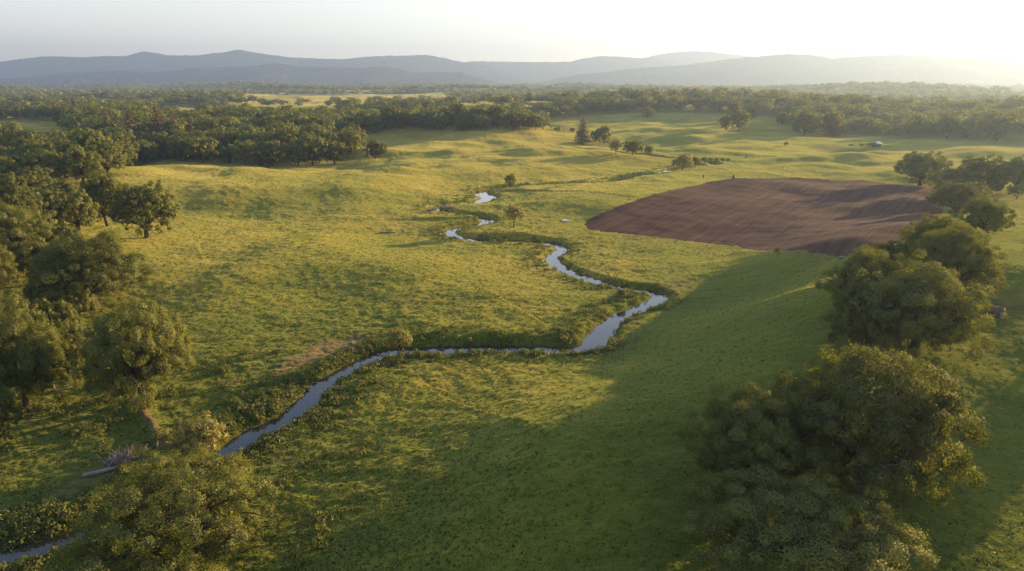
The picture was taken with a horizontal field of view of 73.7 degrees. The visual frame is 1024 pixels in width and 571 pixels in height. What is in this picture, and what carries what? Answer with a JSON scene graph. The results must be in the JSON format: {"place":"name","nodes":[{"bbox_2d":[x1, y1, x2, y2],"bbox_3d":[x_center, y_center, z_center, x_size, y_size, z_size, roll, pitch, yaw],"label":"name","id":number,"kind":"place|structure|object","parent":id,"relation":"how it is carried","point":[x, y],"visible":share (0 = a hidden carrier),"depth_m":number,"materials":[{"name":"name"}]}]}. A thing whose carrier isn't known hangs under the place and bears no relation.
{"place":"outdoors","nodes":[
{"label":"outdoors","id":0,"kind":"place"},
{"bbox_2d":[0,63,497,84],"bbox_3d":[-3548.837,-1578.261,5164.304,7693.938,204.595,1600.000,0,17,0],"label":"mountain ridge","id":1,"kind":"structure","parent":0,"point":[275,72],"depth_m":5020.03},
{"bbox_2d":[0,50,544,83],"bbox_3d":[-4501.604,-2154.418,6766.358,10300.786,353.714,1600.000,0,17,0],"label":"mountain ridge","id":2,"kind":"structure","parent":0,"point":[139,61],"depth_m":6694.73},
{"bbox_2d":[0,162,715,564],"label":"stream","id":3,"kind":"structure","parent":0,"point":[600,334],"depth_m":118.58,"materials":[{"name":"blue liquid"}]},
{"bbox_2d":[0,85,1023,570],"bbox_3d":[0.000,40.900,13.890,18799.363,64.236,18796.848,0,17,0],"label":"ground","id":4,"kind":"structure","parent":0,"point":[756,149],"depth_m":118.96,"materials":[{"name":"green plant"}]},
{"bbox_2d":[0,244,23,295],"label":"oak tree","id":5,"kind":"object","parent":4,"relation":"on","point":[6,263],"visible":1,"depth_m":138.13,"materials":[{"name":"green plant"}]},
{"bbox_2d":[0,156,23,174],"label":"oak tree","id":6,"kind":"object","parent":4,"relation":"on","point":[5,167],"visible":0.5,"depth_m":246.29,"materials":[{"name":"green plant"}]},
{"bbox_2d":[0,383,25,436],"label":"oak tree","id":7,"kind":"object","parent":4,"relation":"on","point":[6,398],"visible":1,"depth_m":85.45,"materials":[{"name":"green plant"}]},
{"bbox_2d":[0,151,25,165],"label":"oak tree","id":8,"kind":"object","parent":4,"relation":"on","point":[15,156],"visible":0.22,"depth_m":269.72,"materials":[{"name":"green plant"}]},
{"bbox_2d":[0,171,29,197],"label":"oak tree","id":9,"kind":"object","parent":4,"relation":"on","point":[9,183],"visible":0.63,"depth_m":221.49,"materials":[{"name":"green plant"}]},
{"bbox_2d":[0,294,40,322],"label":"oak tree","id":10,"kind":"object","parent":4,"relation":"on","point":[22,301],"visible":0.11,"depth_m":109.97,"materials":[{"name":"green plant"}]},
{"bbox_2d":[0,188,46,222],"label":"oak tree","id":11,"kind":"object","parent":4,"relation":"on","point":[18,199],"visible":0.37,"depth_m":172.62,"materials":[{"name":"green plant"}]},
{"bbox_2d":[10,132,37,148],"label":"oak tree","id":12,"kind":"object","parent":4,"relation":"on","point":[19,141],"visible":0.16,"depth_m":308.46,"materials":[{"name":"green plant"}]},
{"bbox_2d":[0,297,54,325],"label":"oak tree","id":13,"kind":"object","parent":4,"relation":"on","point":[19,308],"visible":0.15,"depth_m":111.52,"materials":[{"name":"green plant"}]},
{"bbox_2d":[0,202,58,266],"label":"oak tree","id":14,"kind":"object","parent":4,"relation":"on","point":[21,226],"visible":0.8,"depth_m":151.05,"materials":[{"name":"green plant"}]},
{"bbox_2d":[12,164,61,191],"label":"oak tree","id":15,"kind":"object","parent":4,"relation":"on","point":[34,177],"visible":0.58,"depth_m":232.48,"materials":[{"name":"green plant"}]},
{"bbox_2d":[13,152,63,185],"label":"oak tree","id":16,"kind":"object","parent":4,"relation":"on","point":[33,160],"visible":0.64,"depth_m":248.82,"materials":[{"name":"green plant"}]},
{"bbox_2d":[4,183,74,228],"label":"oak tree","id":17,"kind":"object","parent":4,"relation":"on","point":[47,197],"visible":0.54,"depth_m":186.54,"materials":[{"name":"green plant"}]},
{"bbox_2d":[10,234,71,278],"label":"oak tree","id":18,"kind":"object","parent":4,"relation":"on","point":[26,252],"visible":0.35,"depth_m":145.06,"materials":[{"name":"green plant"}]},
{"bbox_2d":[0,296,82,408],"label":"oak tree","id":19,"kind":"object","parent":4,"relation":"on","point":[33,350],"visible":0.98,"depth_m":93.10,"materials":[{"name":"green plant"}]},
{"bbox_2d":[22,273,61,311],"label":"oak tree","id":20,"kind":"object","parent":4,"relation":"on","point":[31,290],"visible":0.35,"depth_m":128.62,"materials":[{"name":"green plant"}]},
{"bbox_2d":[22,142,63,170],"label":"oak tree","id":21,"kind":"object","parent":4,"relation":"on","point":[53,150],"visible":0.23,"depth_m":277.09,"materials":[{"name":"green plant"}]},
{"bbox_2d":[33,297,84,328],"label":"oak tree","id":22,"kind":"object","parent":4,"relation":"on","point":[62,310],"visible":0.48,"depth_m":114.87,"materials":[{"name":"green plant"}]},
{"bbox_2d":[40,179,78,197],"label":"oak tree","id":23,"kind":"object","parent":4,"relation":"on","point":[67,186],"visible":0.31,"depth_m":224.73,"materials":[{"name":"green plant"}]},
{"bbox_2d":[38,221,86,247],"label":"oak tree","id":24,"kind":"object","parent":4,"relation":"on","point":[57,231],"visible":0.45,"depth_m":159.32,"materials":[{"name":"green plant"}]},
{"bbox_2d":[53,320,89,377],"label":"oak tree","id":25,"kind":"object","parent":4,"relation":"on","point":[71,335],"visible":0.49,"depth_m":104.04,"materials":[{"name":"green plant"}]},
{"bbox_2d":[54,282,99,319],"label":"oak tree","id":26,"kind":"object","parent":4,"relation":"on","point":[82,306],"visible":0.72,"depth_m":128.16,"materials":[{"name":"green plant"}]},
{"bbox_2d":[54,188,101,230],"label":"oak tree","id":27,"kind":"object","parent":4,"relation":"on","point":[83,212],"visible":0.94,"depth_m":190.66,"materials":[{"name":"green plant"}]},
{"bbox_2d":[55,144,105,181],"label":"oak tree","id":28,"kind":"object","parent":4,"relation":"on","point":[83,161],"visible":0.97,"depth_m":254.88,"materials":[{"name":"green plant"}]},
{"bbox_2d":[21,228,156,309],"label":"oak tree","id":29,"kind":"object","parent":4,"relation":"on","point":[81,259],"visible":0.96,"depth_m":129.91,"materials":[{"name":"green plant"}]},
{"bbox_2d":[67,127,112,150],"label":"oak tree","id":30,"kind":"object","parent":4,"relation":"on","point":[87,135],"visible":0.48,"depth_m":289.10,"materials":[{"name":"green plant"}]},
{"bbox_2d":[76,169,124,225],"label":"oak tree","id":31,"kind":"object","parent":4,"relation":"on","point":[99,191],"visible":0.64,"depth_m":198.64,"materials":[{"name":"green plant"}]},
{"bbox_2d":[82,460,118,476],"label":"fallen log","id":32,"kind":"object","parent":4,"relation":"on","point":[100,471],"visible":0.99,"depth_m":79.87,"materials":[{"name":"grey wood"}]},
{"bbox_2d":[83,139,127,174],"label":"oak tree","id":33,"kind":"object","parent":4,"relation":"on","point":[109,153],"visible":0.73,"depth_m":274.86,"materials":[{"name":"green plant"}]},
{"bbox_2d":[106,132,139,164],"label":"oak tree","id":34,"kind":"object","parent":4,"relation":"on","point":[120,137],"visible":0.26,"depth_m":321.11,"materials":[{"name":"green plant"}]},
{"bbox_2d":[96,443,150,466],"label":"brush pile","id":35,"kind":"object","parent":4,"relation":"on","point":[125,456],"visible":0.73,"depth_m":82.09,"materials":[{"name":"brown wood"}]},
{"bbox_2d":[115,140,137,165],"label":"oak tree","id":36,"kind":"object","parent":4,"relation":"on","point":[127,151],"visible":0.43,"depth_m":311.14,"materials":[{"name":"green plant"}]},
{"bbox_2d":[120,109,139,134],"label":"conifer tree","id":37,"kind":"object","parent":4,"relation":"on","point":[128,121],"visible":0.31,"depth_m":427.34,"materials":[{"name":"green plant"}]},
{"bbox_2d":[68,297,195,413],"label":"oak tree","id":38,"kind":"object","parent":4,"relation":"on","point":[130,331],"visible":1,"depth_m":91.84,"materials":[{"name":"green plant"}]},
{"bbox_2d":[105,180,182,237],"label":"oak tree","id":39,"kind":"object","parent":4,"relation":"on","point":[133,207],"visible":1,"depth_m":180.50,"materials":[{"name":"green plant"}]},
{"bbox_2d":[133,139,163,164],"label":"oak tree","id":40,"kind":"object","parent":4,"relation":"on","point":[152,148],"visible":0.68,"depth_m":369.68,"materials":[{"name":"green plant"}]},
{"bbox_2d":[149,100,164,130],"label":"conifer tree","id":41,"kind":"object","parent":4,"relation":"on","point":[156,118],"visible":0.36,"depth_m":436.13,"materials":[{"name":"green plant"}]},
{"bbox_2d":[146,131,168,157],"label":"oak tree","id":42,"kind":"object","parent":4,"relation":"on","point":[159,137],"visible":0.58,"depth_m":404.72,"materials":[{"name":"green plant"}]},
{"bbox_2d":[36,443,280,570],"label":"oak tree","id":43,"kind":"object","parent":4,"relation":"on","point":[172,533],"visible":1,"depth_m":59.59,"materials":[{"name":"green plant"}]},
{"bbox_2d":[156,119,185,134],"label":"oak tree","id":44,"kind":"object","parent":4,"relation":"on","point":[168,124],"visible":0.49,"depth_m":428.46,"materials":[{"name":"green plant"}]},
{"bbox_2d":[166,136,199,160],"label":"oak tree","id":45,"kind":"object","parent":4,"relation":"on","point":[178,142],"visible":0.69,"depth_m":363.85,"materials":[{"name":"green plant"}]},
{"bbox_2d":[173,410,228,456],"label":"willow tree","id":46,"kind":"object","parent":4,"relation":"on","point":[207,429],"visible":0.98,"depth_m":83.24,"materials":[{"name":"green plant"}]},
{"bbox_2d":[183,136,219,162],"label":"oak tree","id":47,"kind":"object","parent":4,"relation":"on","point":[200,143],"visible":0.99,"depth_m":362.68,"materials":[{"name":"green plant"}]},
{"bbox_2d":[205,125,233,154],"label":"oak tree","id":48,"kind":"object","parent":4,"relation":"on","point":[219,135],"visible":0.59,"depth_m":398.12,"materials":[{"name":"green plant"}]},
{"bbox_2d":[217,143,237,162],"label":"oak tree","id":49,"kind":"object","parent":4,"relation":"on","point":[223,152],"visible":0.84,"depth_m":374.31,"materials":[{"name":"green plant"}]},
{"bbox_2d":[231,139,260,165],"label":"oak tree","id":50,"kind":"object","parent":4,"relation":"on","point":[244,146],"visible":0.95,"depth_m":365.03,"materials":[{"name":"green plant"}]},
{"bbox_2d":[253,141,289,166],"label":"oak tree","id":51,"kind":"object","parent":4,"relation":"on","point":[273,153],"visible":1,"depth_m":365.10,"materials":[{"name":"green plant"}]},
{"bbox_2d":[269,127,297,154],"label":"oak tree","id":52,"kind":"object","parent":4,"relation":"on","point":[282,135],"visible":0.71,"depth_m":393.56,"materials":[{"name":"green plant"}]},
{"bbox_2d":[284,139,307,164],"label":"oak tree","id":53,"kind":"object","parent":4,"relation":"on","point":[294,152],"visible":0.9,"depth_m":373.25,"materials":[{"name":"green plant"}]},
{"bbox_2d":[297,122,327,140],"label":"oak tree","id":54,"kind":"object","parent":4,"relation":"on","point":[314,128],"visible":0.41,"depth_m":406.39,"materials":[{"name":"green plant"}]},
{"bbox_2d":[297,131,328,164],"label":"oak tree","id":55,"kind":"object","parent":4,"relation":"on","point":[310,141],"visible":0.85,"depth_m":376.69,"materials":[{"name":"green plant"}]},
{"bbox_2d":[322,138,349,163],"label":"oak tree","id":56,"kind":"object","parent":4,"relation":"on","point":[336,146],"visible":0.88,"depth_m":384.57,"materials":[{"name":"green plant"}]},
{"bbox_2d":[339,130,362,153],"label":"oak tree","id":57,"kind":"object","parent":4,"relation":"on","point":[351,137],"visible":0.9,"depth_m":403.39,"materials":[{"name":"green plant"}]},
{"bbox_2d":[0,148,722,570],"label":"streamside herbs","id":58,"kind":"object","parent":4,"relation":"on","point":[66,512],"visible":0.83,"depth_m":95.63,"materials":[{"name":"green plant"}]},
{"bbox_2d":[362,139,387,158],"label":"oak tree","id":59,"kind":"object","parent":4,"relation":"on","point":[376,149],"visible":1,"depth_m":394.63,"materials":[{"name":"green plant"}]},
{"bbox_2d":[366,114,383,132],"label":"oak tree","id":60,"kind":"object","parent":4,"relation":"on","point":[373,121],"visible":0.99,"depth_m":526.89,"materials":[{"name":"green plant"}]},
{"bbox_2d":[379,104,401,128],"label":"oak tree","id":61,"kind":"object","parent":4,"relation":"on","point":[389,111],"visible":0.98,"depth_m":527.30,"materials":[{"name":"green plant"}]},
{"bbox_2d":[385,327,412,357],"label":"willow tree","id":62,"kind":"object","parent":4,"relation":"on","point":[398,335],"visible":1,"depth_m":112.80,"materials":[{"name":"green plant"}]},
{"bbox_2d":[396,110,413,128],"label":"oak tree","id":63,"kind":"object","parent":4,"relation":"on","point":[404,116],"visible":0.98,"depth_m":531.55,"materials":[{"name":"green plant"}]},
{"bbox_2d":[412,108,433,127],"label":"oak tree","id":64,"kind":"object","parent":4,"relation":"on","point":[420,114],"visible":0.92,"depth_m":535.07,"materials":[{"name":"green plant"}]},
{"bbox_2d":[430,112,450,129],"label":"oak tree","id":65,"kind":"object","parent":4,"relation":"on","point":[441,121],"visible":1,"depth_m":529.12,"materials":[{"name":"green plant"}]},
{"bbox_2d":[448,101,469,124],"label":"oak tree","id":66,"kind":"object","parent":4,"relation":"on","point":[460,107],"visible":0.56,"depth_m":551.24,"materials":[{"name":"green plant"}]},
{"bbox_2d":[455,113,470,130],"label":"oak tree","id":67,"kind":"object","parent":4,"relation":"on","point":[462,125],"visible":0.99,"depth_m":525.75,"materials":[{"name":"green plant"}]},
{"bbox_2d":[474,116,491,129],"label":"oak tree","id":68,"kind":"object","parent":4,"relation":"on","point":[480,121],"visible":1,"depth_m":515.98,"materials":[{"name":"green plant"}]},
{"bbox_2d":[487,104,507,125],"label":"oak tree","id":69,"kind":"object","parent":4,"relation":"on","point":[498,108],"visible":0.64,"depth_m":536.79,"materials":[{"name":"green plant"}]},
{"bbox_2d":[0,90,1023,147],"bbox_3d":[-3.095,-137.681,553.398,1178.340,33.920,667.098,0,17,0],"label":"woodland","id":70,"kind":"object","parent":4,"relation":"on","point":[908,116],"visible":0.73,"depth_m":609.57,"materials":[{"name":"green plant"}]},
{"bbox_2d":[0,80,1023,98],"bbox_3d":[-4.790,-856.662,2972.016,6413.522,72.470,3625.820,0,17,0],"label":"distant woodland","id":71,"kind":"object","parent":4,"relation":"on","point":[247,87],"visible":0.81,"depth_m":2175.42,"materials":[{"name":"green plant"}]},
{"bbox_2d":[0,86,1023,118],"bbox_3d":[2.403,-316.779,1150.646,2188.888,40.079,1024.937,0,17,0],"label":"plain woodland","id":72,"kind":"object","parent":4,"relation":"on","point":[33,100],"visible":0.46,"depth_m":1023.27,"materials":[{"name":"green plant"}]},
{"bbox_2d":[501,109,522,128],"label":"oak tree","id":73,"kind":"object","parent":4,"relation":"on","point":[515,116],"visible":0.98,"depth_m":519.51,"materials":[{"name":"green plant"}]},
{"bbox_2d":[503,204,525,227],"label":"willow tree","id":74,"kind":"object","parent":4,"relation":"on","point":[513,210],"visible":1,"depth_m":210.94,"materials":[{"name":"green plant"}]},
{"bbox_2d":[528,113,544,128],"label":"oak tree","id":75,"kind":"object","parent":4,"relation":"on","point":[535,119],"visible":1,"depth_m":531.61,"materials":[{"name":"green plant"}]},
{"bbox_2d":[574,118,591,144],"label":"conifer tree","id":76,"kind":"object","parent":4,"relation":"on","point":[582,137],"visible":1,"depth_m":494.28,"materials":[{"name":"green plant"}]},
{"bbox_2d":[597,124,611,142],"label":"oak tree","id":77,"kind":"object","parent":4,"relation":"on","point":[604,130],"visible":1,"depth_m":504.18,"materials":[{"name":"green plant"}]},
{"bbox_2d":[622,140,643,154],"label":"willow tree","id":78,"kind":"object","parent":4,"relation":"on","point":[633,146],"visible":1,"depth_m":382.92,"materials":[{"name":"green plant"}]},
{"bbox_2d":[671,153,694,170],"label":"willow tree","id":79,"kind":"object","parent":4,"relation":"on","point":[685,159],"visible":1,"depth_m":349.23,"materials":[{"name":"green plant"}]},
{"bbox_2d":[725,100,743,124],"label":"oak tree","id":80,"kind":"object","parent":4,"relation":"on","point":[733,107],"visible":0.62,"depth_m":617.06,"materials":[{"name":"green plant"}]},
{"bbox_2d":[728,109,750,131],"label":"oak tree","id":81,"kind":"object","parent":4,"relation":"on","point":[741,116],"visible":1,"depth_m":559.95,"materials":[{"name":"green plant"}]},
{"bbox_2d":[673,377,848,519],"bbox_3d":[23.441,15.211,64.237,15.219,11.513,14.256,14,22,39],"label":"oak tree","id":82,"kind":"object","parent":4,"relation":"on","point":[740,415],"visible":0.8,"depth_m":62.05,"materials":[{"name":"green plant"}]},
{"bbox_2d":[670,457,940,570],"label":"oak tree","id":83,"kind":"object","parent":4,"relation":"on","point":[824,548],"visible":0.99,"depth_m":52.74,"materials":[{"name":"green plant"}]},
{"bbox_2d":[792,109,820,135],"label":"oak tree","id":84,"kind":"object","parent":4,"relation":"on","point":[804,119],"visible":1,"depth_m":536.88,"materials":[{"name":"green plant"}]},
{"bbox_2d":[817,110,844,136],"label":"oak tree","id":85,"kind":"object","parent":4,"relation":"on","point":[830,118],"visible":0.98,"depth_m":541.26,"materials":[{"name":"green plant"}]},
{"bbox_2d":[815,244,908,308],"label":"oak tree","id":86,"kind":"object","parent":4,"relation":"on","point":[857,260],"visible":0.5,"depth_m":94.05,"materials":[{"name":"green plant"}]},
{"bbox_2d":[824,267,924,351],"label":"oak tree","id":87,"kind":"object","parent":4,"relation":"on","point":[857,300],"visible":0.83,"depth_m":84.90,"materials":[{"name":"green plant"}]},
{"bbox_2d":[768,340,990,512],"bbox_3d":[33.775,13.354,63.276,19.543,16.679,17.943,4,17,14],"label":"oak tree","id":88,"kind":"object","parent":4,"relation":"on","point":[831,402],"visible":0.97,"depth_m":59.30,"materials":[{"name":"green plant"}]},
{"bbox_2d":[853,239,915,269],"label":"oak tree","id":89,"kind":"object","parent":4,"relation":"on","point":[894,249],"visible":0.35,"depth_m":109.36,"materials":[{"name":"green plant"}]},
{"bbox_2d":[891,150,954,185],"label":"oak tree","id":90,"kind":"object","parent":4,"relation":"on","point":[915,165],"visible":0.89,"depth_m":289.73,"materials":[{"name":"green plant"}]},
{"bbox_2d":[857,248,1009,361],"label":"oak tree","id":91,"kind":"object","parent":4,"relation":"on","point":[939,298],"visible":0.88,"depth_m":82.64,"materials":[{"name":"green plant"}]},
{"bbox_2d":[896,212,994,255],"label":"oak tree","id":92,"kind":"object","parent":4,"relation":"on","point":[938,222],"visible":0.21,"depth_m":110.68,"materials":[{"name":"green plant"}]},
{"bbox_2d":[935,112,963,138],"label":"oak tree","id":93,"kind":"object","parent":4,"relation":"on","point":[952,122],"visible":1,"depth_m":495.48,"materials":[{"name":"green plant"}]},
{"bbox_2d":[900,222,1006,295],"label":"oak tree","id":94,"kind":"object","parent":4,"relation":"on","point":[959,248],"visible":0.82,"depth_m":96.89,"materials":[{"name":"green plant"}]},
{"bbox_2d":[923,167,984,190],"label":"oak tree","id":95,"kind":"object","parent":4,"relation":"on","point":[955,175],"visible":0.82,"depth_m":255.94,"materials":[{"name":"green plant"}]},
{"bbox_2d":[924,179,998,215],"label":"oak tree","id":96,"kind":"object","parent":4,"relation":"on","point":[952,197],"visible":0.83,"depth_m":214.63,"materials":[{"name":"green plant"}]},
{"bbox_2d":[950,194,1017,232],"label":"oak tree","id":97,"kind":"object","parent":4,"relation":"on","point":[988,213],"visible":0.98,"depth_m":133.82,"materials":[{"name":"green plant"}]},
{"bbox_2d":[958,154,1018,191],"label":"oak tree","id":98,"kind":"object","parent":4,"relation":"on","point":[993,175],"visible":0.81,"depth_m":255.74,"materials":[{"name":"green plant"}]},
{"bbox_2d":[985,116,1012,140],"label":"oak tree","id":99,"kind":"object","parent":4,"relation":"on","point":[998,126],"visible":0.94,"depth_m":477.82,"materials":[{"name":"green plant"}]},
{"bbox_2d":[1000,154,1023,185],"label":"oak tree","id":100,"kind":"object","parent":4,"relation":"on","point":[1016,164],"visible":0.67,"depth_m":259.69,"materials":[{"name":"green plant"}]},
{"bbox_2d":[1006,184,1023,198],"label":"oak tree","id":101,"kind":"object","parent":4,"relation":"on","point":[1016,188],"visible":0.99,"depth_m":248.48,"materials":[{"name":"green plant"}]},
{"bbox_2d":[0,0,1023,61],"label":"sky","id":102,"kind":"structure","parent":0,"point":[456,30],"materials":[{"name":"white"}]},
{"bbox_2d":[465,56,679,80],"bbox_3d":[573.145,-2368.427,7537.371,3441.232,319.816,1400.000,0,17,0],"label":"mountain ridge","id":103,"kind":"structure","parent":0,"point":[547,71],"depth_m":7479.52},
{"bbox_2d":[584,177,943,256],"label":"ploughed field","id":104,"kind":"structure","parent":0,"point":[837,218],"depth_m":228.27,"materials":[{"name":"soil"}]},
{"bbox_2d":[535,54,1023,85],"bbox_3d":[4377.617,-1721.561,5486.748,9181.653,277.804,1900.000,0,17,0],"label":"mountain ridge","id":105,"kind":"structure","parent":0,"point":[788,69],"depth_m":5287.00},
{"bbox_2d":[646,50,1023,64],"bbox_3d":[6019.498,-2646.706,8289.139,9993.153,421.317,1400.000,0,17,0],"label":"distant hills","id":106,"kind":"structure","parent":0,"point":[687,58],"depth_m":8289.24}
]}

